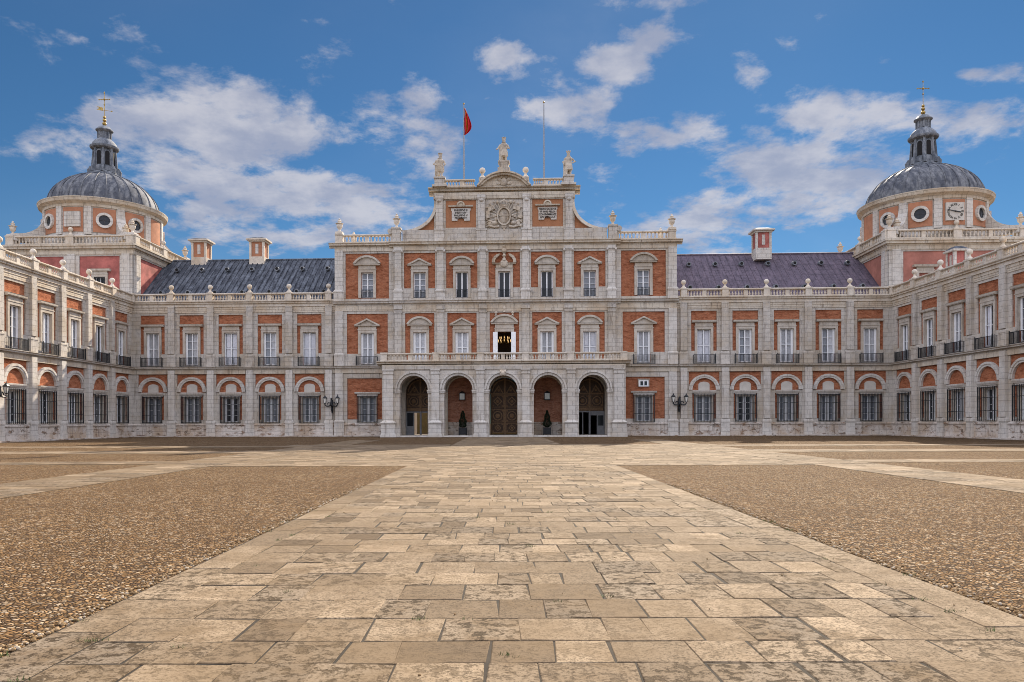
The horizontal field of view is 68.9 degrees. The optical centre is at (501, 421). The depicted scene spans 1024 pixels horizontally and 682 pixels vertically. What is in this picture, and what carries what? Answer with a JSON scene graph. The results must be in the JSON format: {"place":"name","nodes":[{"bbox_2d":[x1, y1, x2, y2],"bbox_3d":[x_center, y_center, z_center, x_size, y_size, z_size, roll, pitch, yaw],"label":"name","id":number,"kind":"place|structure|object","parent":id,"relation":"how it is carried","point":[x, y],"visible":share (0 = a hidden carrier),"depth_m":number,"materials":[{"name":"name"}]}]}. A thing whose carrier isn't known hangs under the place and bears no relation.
{"place":"outdoors","nodes":[
{"label":"outdoors","id":0,"kind":"place"},
{"bbox_2d":[0,433,1023,675],"bbox_3d":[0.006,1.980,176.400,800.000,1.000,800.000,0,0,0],"label":"ground","id":1,"kind":"structure","parent":0,"point":[65,552],"depth_m":12.88,"materials":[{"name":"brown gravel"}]},
{"bbox_2d":[0,236,133,440],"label":"palace wing","id":2,"kind":"structure","parent":1,"relation":"on","point":[66,361],"depth_m":64.92,"materials":[{"name":"beige stone"}]},
{"bbox_2d":[0,381,9,397],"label":"wall lamp","id":3,"kind":"object","parent":2,"relation":"attached to","point":[6,386],"visible":1,"depth_m":56.93,"materials":[{"name":"metal"}]},
{"bbox_2d":[6,390,20,423],"bbox_3d":[-38.795,-1.176,59.039,0.485,2.685,1.850,0,0,0],"label":"window","id":4,"kind":"structure","parent":2,"relation":"in","point":[10,390],"depth_m":59.60,"materials":[{"name":"white paint"}]},
{"bbox_2d":[4,291,27,347],"bbox_3d":[-38.537,-7.990,59.039,0.670,4.260,2.400,0,0,0],"label":"window","id":5,"kind":"structure","parent":2,"relation":"in","point":[14,300],"depth_m":59.38,"materials":[{"name":"white paint"}]},
{"bbox_2d":[39,392,52,423],"bbox_3d":[-38.795,-1.176,63.179,0.485,2.685,1.850,0,0,0],"label":"window","id":6,"kind":"structure","parent":2,"relation":"in","point":[39,392],"depth_m":63.68,"materials":[{"name":"white paint"}]},
{"bbox_2d":[38,300,57,352],"bbox_3d":[-38.537,-7.990,63.179,0.670,4.260,2.400,0,0,0],"label":"window","id":7,"kind":"structure","parent":2,"relation":"in","point":[47,318],"depth_m":63.53,"materials":[{"name":"white paint"}]},
{"bbox_2d":[68,393,79,423],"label":"window","id":8,"kind":"structure","parent":2,"relation":"in","point":[68,393],"depth_m":67.85,"materials":[{"name":"white paint"}]},
{"bbox_2d":[67,308,84,356],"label":"window","id":9,"kind":"structure","parent":2,"relation":"in","point":[74,328],"depth_m":67.66,"materials":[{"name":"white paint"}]},
{"bbox_2d":[93,395,103,421],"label":"window","id":10,"kind":"structure","parent":2,"relation":"in","point":[93,395],"depth_m":72.20,"materials":[{"name":"white paint"}]},
{"bbox_2d":[92,314,108,360],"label":"window","id":11,"kind":"structure","parent":2,"relation":"in","point":[98,321],"depth_m":71.71,"materials":[{"name":"white paint"}]},
{"bbox_2d":[116,397,125,421],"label":"window","id":12,"kind":"structure","parent":2,"relation":"in","point":[121,398],"depth_m":76.17,"materials":[{"name":"white paint"}]},
{"bbox_2d":[115,320,129,363],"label":"window","id":13,"kind":"structure","parent":2,"relation":"in","point":[121,327],"depth_m":76.07,"materials":[{"name":"white paint"}]},
{"bbox_2d":[132,237,334,435],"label":"palace wing","id":14,"kind":"structure","parent":1,"relation":"on","point":[233,347],"depth_m":77.46,"materials":[{"name":"beige stone"}]},
{"bbox_2d":[2,92,189,300],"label":"dome tower","id":15,"kind":"structure","parent":14,"relation":"on","point":[103,220],"depth_m":79.54,"materials":[{"name":"paint"}]},
{"bbox_2d":[87,268,110,289],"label":"window","id":16,"kind":"structure","parent":15,"relation":"in","point":[99,272],"depth_m":78.66,"materials":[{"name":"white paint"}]},
{"bbox_2d":[140,324,163,365],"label":"window","id":17,"kind":"structure","parent":14,"relation":"in","point":[152,349],"depth_m":77.94,"materials":[{"name":"white paint"}]},
{"bbox_2d":[145,398,159,421],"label":"window","id":18,"kind":"structure","parent":14,"relation":"in","point":[145,398],"depth_m":78.21,"materials":[{"name":"white paint"}]},
{"bbox_2d":[183,397,198,421],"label":"window","id":19,"kind":"structure","parent":14,"relation":"in","point":[183,397],"depth_m":78.03,"materials":[{"name":"white paint"}]},
{"bbox_2d":[179,324,202,364],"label":"window","id":20,"kind":"structure","parent":14,"relation":"in","point":[188,330],"depth_m":77.79,"materials":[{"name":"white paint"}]},
{"bbox_2d":[218,324,241,364],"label":"window","id":21,"kind":"structure","parent":14,"relation":"in","point":[227,329],"depth_m":77.54,"materials":[{"name":"white paint"}]},
{"bbox_2d":[222,397,239,422],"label":"window","id":22,"kind":"structure","parent":14,"relation":"in","point":[229,421],"depth_m":77.84,"materials":[{"name":"white paint"}]},
{"bbox_2d":[258,323,281,364],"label":"window","id":23,"kind":"structure","parent":14,"relation":"in","point":[269,348],"depth_m":77.35,"materials":[{"name":"white paint"}]},
{"bbox_2d":[263,397,278,422],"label":"window","id":24,"kind":"structure","parent":14,"relation":"in","point":[263,397],"depth_m":77.67,"materials":[{"name":"white paint"}]},
{"bbox_2d":[301,397,316,422],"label":"window","id":25,"kind":"structure","parent":14,"relation":"in","point":[312,398],"depth_m":77.50,"materials":[{"name":"white paint"}]},
{"bbox_2d":[297,323,320,364],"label":"window","id":26,"kind":"structure","parent":14,"relation":"in","point":[309,343],"depth_m":77.29,"materials":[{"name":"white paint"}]},
{"bbox_2d":[323,394,338,412],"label":"wall lamp","id":27,"kind":"object","parent":14,"relation":"attached to","point":[331,402],"visible":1,"depth_m":76.31,"materials":[{"name":"metal"}]},
{"bbox_2d":[328,160,682,436],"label":"palace block","id":28,"kind":"structure","parent":1,"relation":"on","point":[562,294],"depth_m":75.76,"materials":[{"name":"stone"}]},
{"bbox_2d":[354,318,379,363],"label":"window","id":29,"kind":"structure","parent":28,"relation":"in","point":[367,330],"depth_m":76.58,"materials":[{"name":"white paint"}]},
{"bbox_2d":[353,255,380,297],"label":"window","id":30,"kind":"structure","parent":28,"relation":"in","point":[366,264],"depth_m":76.54,"materials":[{"name":"white paint"}]},
{"bbox_2d":[359,397,376,422],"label":"window","id":31,"kind":"structure","parent":28,"relation":"in","point":[360,398],"depth_m":77.01,"materials":[{"name":"white paint"}]},
{"bbox_2d":[406,378,420,411],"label":"door","id":32,"kind":"structure","parent":28,"relation":"in","point":[413,389],"depth_m":76.73,"materials":[{"name":"brown wood"}]},
{"bbox_2d":[406,411,427,434],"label":"porch door","id":33,"kind":"structure","parent":28,"relation":"in","point":[409,415],"depth_m":76.77,"materials":[{"name":"grey paint"}]},
{"bbox_2d":[406,316,431,359],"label":"window","id":34,"kind":"structure","parent":28,"relation":"in","point":[419,324],"depth_m":76.19,"materials":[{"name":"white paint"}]},
{"bbox_2d":[407,258,431,297],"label":"window","id":35,"kind":"structure","parent":28,"relation":"in","point":[419,269],"depth_m":76.19,"materials":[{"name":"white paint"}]},
{"bbox_2d":[420,378,427,411],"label":"door","id":36,"kind":"structure","parent":28,"relation":"in","point":[423,386],"depth_m":76.69,"materials":[{"name":"brown wood"}]},
{"bbox_2d":[433,153,445,175],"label":"statue","id":37,"kind":"object","parent":28,"relation":"on","point":[438,164],"visible":0.95,"depth_m":75.96,"materials":[{"name":"stone"}]},
{"bbox_2d":[449,317,473,358],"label":"window","id":38,"kind":"structure","parent":28,"relation":"in","point":[462,328],"depth_m":76.02,"materials":[{"name":"white paint"}]},
{"bbox_2d":[459,391,464,399],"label":"niche lamp","id":39,"kind":"object","parent":28,"relation":"attached to","point":[461,395],"visible":1,"depth_m":76.00,"materials":[{"name":"glass"}]},
{"bbox_2d":[449,256,474,297],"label":"window","id":40,"kind":"structure","parent":28,"relation":"in","point":[461,265],"depth_m":76.02,"materials":[{"name":"white paint"}]},
{"bbox_2d":[459,427,466,434],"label":"planter","id":41,"kind":"object","parent":28,"relation":"on","point":[462,431],"visible":0.94,"depth_m":74.90,"materials":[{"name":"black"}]},
{"bbox_2d":[459,411,466,427],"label":"topiary tree","id":42,"kind":"object","parent":41,"relation":"on","point":[462,424],"visible":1,"depth_m":75.10,"materials":[{"name":"green plant"}]},
{"bbox_2d":[463,103,464,183],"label":"flagpole","id":43,"kind":"object","parent":28,"relation":"on","point":[463,146],"visible":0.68,"depth_m":77.40,"materials":[{"name":"metal"}]},
{"bbox_2d":[464,108,471,134],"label":"flag","id":44,"kind":"object","parent":43,"relation":"hanging from","point":[467,125],"visible":1,"depth_m":77.41,"materials":[{"name":"red fabric"}]},
{"bbox_2d":[490,378,504,434],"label":"door","id":45,"kind":"structure","parent":28,"relation":"in","point":[497,391],"depth_m":76.37,"materials":[{"name":"brown wood"}]},
{"bbox_2d":[496,137,509,159],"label":"statue","id":46,"kind":"object","parent":28,"relation":"on","point":[503,146],"visible":0.88,"depth_m":75.73,"materials":[{"name":"stone"}]},
{"bbox_2d":[490,305,517,358],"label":"window","id":47,"kind":"structure","parent":28,"relation":"in","point":[501,327],"depth_m":75.78,"materials":[{"name":"stone"}]},
{"bbox_2d":[492,245,515,296],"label":"window","id":48,"kind":"structure","parent":28,"relation":"in","point":[504,269],"depth_m":75.84,"materials":[{"name":"white paint"}]},
{"bbox_2d":[498,332,510,343],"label":"chandelier","id":49,"kind":"object","parent":28,"relation":"hanging from","point":[504,341],"visible":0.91,"depth_m":78.21,"materials":[{"name":"gold metal"}]},
{"bbox_2d":[505,378,517,434],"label":"door","id":50,"kind":"structure","parent":28,"relation":"in","point":[511,427],"depth_m":76.32,"materials":[{"name":"brown wood"}]},
{"bbox_2d":[543,101,544,181],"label":"flagpole","id":51,"kind":"object","parent":28,"relation":"on","point":[543,144],"visible":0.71,"depth_m":77.07,"materials":[{"name":"metal"}]},
{"bbox_2d":[544,391,549,399],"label":"niche lamp","id":52,"kind":"object","parent":28,"relation":"attached to","point":[546,395],"visible":1,"depth_m":75.65,"materials":[{"name":"glass"}]},
{"bbox_2d":[534,317,559,358],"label":"window","id":53,"kind":"structure","parent":28,"relation":"in","point":[546,324],"depth_m":75.67,"materials":[{"name":"white paint"}]},
{"bbox_2d":[534,255,559,296],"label":"window","id":54,"kind":"structure","parent":28,"relation":"in","point":[546,264],"depth_m":75.65,"materials":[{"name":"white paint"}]},
{"bbox_2d":[543,427,550,434],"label":"planter","id":55,"kind":"object","parent":28,"relation":"on","point":[546,430],"visible":1,"depth_m":74.55,"materials":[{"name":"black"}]},
{"bbox_2d":[542,410,551,426],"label":"topiary tree","id":56,"kind":"object","parent":55,"relation":"on","point":[548,423],"visible":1,"depth_m":74.76,"materials":[{"name":"green plant"}]},
{"bbox_2d":[562,150,575,173],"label":"statue","id":57,"kind":"object","parent":28,"relation":"on","point":[567,162],"visible":0.93,"depth_m":75.47,"materials":[{"name":"stone"}]},
{"bbox_2d":[579,377,589,410],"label":"door","id":58,"kind":"structure","parent":28,"relation":"in","point":[584,393],"depth_m":76.02,"materials":[{"name":"brown wood"}]},
{"bbox_2d":[577,256,601,295],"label":"window","id":59,"kind":"structure","parent":28,"relation":"in","point":[589,267],"depth_m":75.50,"materials":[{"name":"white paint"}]},
{"bbox_2d":[577,315,602,358],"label":"window","id":60,"kind":"structure","parent":28,"relation":"in","point":[589,329],"depth_m":75.50,"materials":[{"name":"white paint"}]},
{"bbox_2d":[579,411,603,433],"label":"porch door","id":61,"kind":"structure","parent":28,"relation":"in","point":[600,414],"depth_m":76.00,"materials":[{"name":"grey paint"}]},
{"bbox_2d":[590,377,603,410],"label":"door","id":62,"kind":"structure","parent":28,"relation":"in","point":[596,387],"depth_m":75.97,"materials":[{"name":"brown wood"}]},
{"bbox_2d":[634,395,652,421],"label":"window","id":63,"kind":"structure","parent":28,"relation":"in","point":[645,396],"depth_m":75.89,"materials":[{"name":"white paint"}]},
{"bbox_2d":[629,252,657,295],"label":"window","id":64,"kind":"structure","parent":28,"relation":"in","point":[643,261],"depth_m":75.43,"materials":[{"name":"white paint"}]},
{"bbox_2d":[638,379,648,386],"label":"window","id":65,"kind":"structure","parent":28,"relation":"in","point":[641,382],"depth_m":75.39,"materials":[{"name":"white paint"}]},
{"bbox_2d":[631,316,657,362],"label":"window","id":66,"kind":"structure","parent":28,"relation":"in","point":[643,326],"depth_m":75.45,"materials":[{"name":"white paint"}]},
{"bbox_2d":[671,393,688,411],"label":"wall lamp","id":67,"kind":"object","parent":28,"relation":"attached to","point":[679,401],"visible":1,"depth_m":74.86,"materials":[{"name":"metal"}]},
{"bbox_2d":[0,437,1023,681],"bbox_3d":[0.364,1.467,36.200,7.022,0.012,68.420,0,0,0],"label":"walkway","id":68,"kind":"structure","parent":1,"relation":"on","point":[332,613],"depth_m":5.99,"materials":[{"name":"stone"}]},
{"bbox_2d":[0,508,1002,681],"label":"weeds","id":69,"kind":"object","parent":68,"relation":"on","point":[17,679],"visible":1,"depth_m":5.55,"materials":[{"name":"green plant"}]},
{"bbox_2d":[0,439,1023,497],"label":"paths","id":70,"kind":"structure","parent":1,"relation":"on","point":[12,489],"depth_m":27.33,"materials":[{"name":"stone"}]},
{"bbox_2d":[677,228,891,434],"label":"palace wing","id":71,"kind":"structure","parent":1,"relation":"on","point":[769,342],"depth_m":75.19,"materials":[{"name":"beige stone"}]},
{"bbox_2d":[695,395,712,421],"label":"window","id":72,"kind":"structure","parent":71,"relation":"in","point":[696,395],"depth_m":75.89,"materials":[{"name":"white paint"}]},
{"bbox_2d":[692,320,716,361],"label":"window","id":73,"kind":"structure","parent":71,"relation":"in","point":[703,344],"depth_m":75.67,"materials":[{"name":"white paint"}]},
{"bbox_2d":[736,395,754,421],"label":"window","id":74,"kind":"structure","parent":71,"relation":"in","point":[736,395],"depth_m":75.72,"materials":[{"name":"white paint"}]},
{"bbox_2d":[733,319,757,361],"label":"window","id":75,"kind":"structure","parent":71,"relation":"in","point":[745,329],"depth_m":75.50,"materials":[{"name":"white paint"}]},
{"bbox_2d":[774,319,799,361],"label":"window","id":76,"kind":"structure","parent":71,"relation":"in","point":[786,344],"depth_m":75.34,"materials":[{"name":"white paint"}]},
{"bbox_2d":[779,395,795,419],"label":"window","id":77,"kind":"structure","parent":71,"relation":"in","point":[779,395],"depth_m":75.54,"materials":[{"name":"white paint"}]},
{"bbox_2d":[819,395,837,419],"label":"window","id":78,"kind":"structure","parent":71,"relation":"in","point":[819,395],"depth_m":75.37,"materials":[{"name":"white paint"}]},
{"bbox_2d":[816,319,841,361],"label":"window","id":79,"kind":"structure","parent":71,"relation":"in","point":[831,325],"depth_m":75.17,"materials":[{"name":"white paint"}]},
{"bbox_2d":[861,394,879,419],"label":"window","id":80,"kind":"structure","parent":71,"relation":"in","point":[873,394],"depth_m":75.23,"materials":[{"name":"white paint"}]},
{"bbox_2d":[858,318,883,360],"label":"window","id":81,"kind":"structure","parent":71,"relation":"in","point":[869,327],"depth_m":74.95,"materials":[{"name":"white paint"}]},
{"bbox_2d":[837,81,1023,293],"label":"dome tower","id":82,"kind":"structure","parent":71,"relation":"on","point":[923,210],"depth_m":75.97,"materials":[{"name":"paint"}]},
{"bbox_2d":[912,264,938,279],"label":"blind window","id":83,"kind":"structure","parent":82,"relation":"in","point":[922,269],"depth_m":75.25,"materials":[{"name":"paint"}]},
{"bbox_2d":[890,236,1023,437],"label":"palace wing","id":84,"kind":"structure","parent":1,"relation":"on","point":[957,363],"depth_m":63.35,"materials":[{"name":"beige stone"}]},
{"bbox_2d":[895,314,910,359],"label":"window","id":85,"kind":"structure","parent":84,"relation":"in","point":[905,320],"depth_m":72.84,"materials":[{"name":"white paint"}]},
{"bbox_2d":[900,393,910,420],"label":"window","id":86,"kind":"structure","parent":84,"relation":"in","point":[906,393],"depth_m":73.04,"materials":[{"name":"white paint"}]},
{"bbox_2d":[919,307,936,355],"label":"window","id":87,"kind":"structure","parent":84,"relation":"in","point":[929,314],"depth_m":68.68,"materials":[{"name":"white paint"}]},
{"bbox_2d":[924,391,935,420],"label":"window","id":88,"kind":"structure","parent":84,"relation":"in","point":[934,391],"depth_m":68.86,"materials":[{"name":"white paint"}]},
{"bbox_2d":[945,299,965,350],"bbox_3d":[39.250,-8.212,64.190,0.670,4.260,2.400,0,0,0],"label":"window","id":89,"kind":"structure","parent":84,"relation":"in","point":[955,329],"depth_m":64.47,"materials":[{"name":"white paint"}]},
{"bbox_2d":[951,389,964,420],"bbox_3d":[39.547,-1.401,64.190,0.485,2.685,1.850,0,0,0],"label":"window","id":90,"kind":"structure","parent":84,"relation":"in","point":[963,389],"depth_m":64.76,"materials":[{"name":"white paint"}]},
{"bbox_2d":[975,291,997,346],"bbox_3d":[39.262,-8.212,60.050,0.695,4.260,2.400,0,0,0],"label":"window","id":91,"kind":"structure","parent":84,"relation":"in","point":[986,299],"depth_m":60.34,"materials":[{"name":"white paint"}]},
{"bbox_2d":[982,387,996,420],"bbox_3d":[39.547,-1.401,60.050,0.485,2.685,1.850,0,0,0],"label":"window","id":92,"kind":"structure","parent":84,"relation":"in","point":[987,392],"depth_m":60.61,"materials":[{"name":"grey glass"}]},
{"bbox_2d":[1009,283,1023,341],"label":"window","id":93,"kind":"structure","parent":84,"relation":"in","point":[1019,289],"depth_m":56.59,"materials":[{"name":"white paint"}]},
{"bbox_2d":[1017,385,1023,420],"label":"window","id":94,"kind":"structure","parent":84,"relation":"in","point":[1020,385],"depth_m":56.70,"materials":[{"name":"white paint"}]},
{"bbox_2d":[0,434,1023,442],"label":"pavement","id":95,"kind":"structure","parent":0,"point":[628,435],"depth_m":74.08,"materials":[{"name":"stone"}]},
{"bbox_2d":[0,0,1023,380],"label":"sky","id":96,"kind":"structure","parent":0,"point":[278,121],"materials":[{"name":"blue"}]},
{"bbox_2d":[216,445,813,465],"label":"plaza","id":97,"kind":"structure","parent":0,"point":[512,455],"depth_m":31.01,"materials":[{"name":"stone"}]}
]}

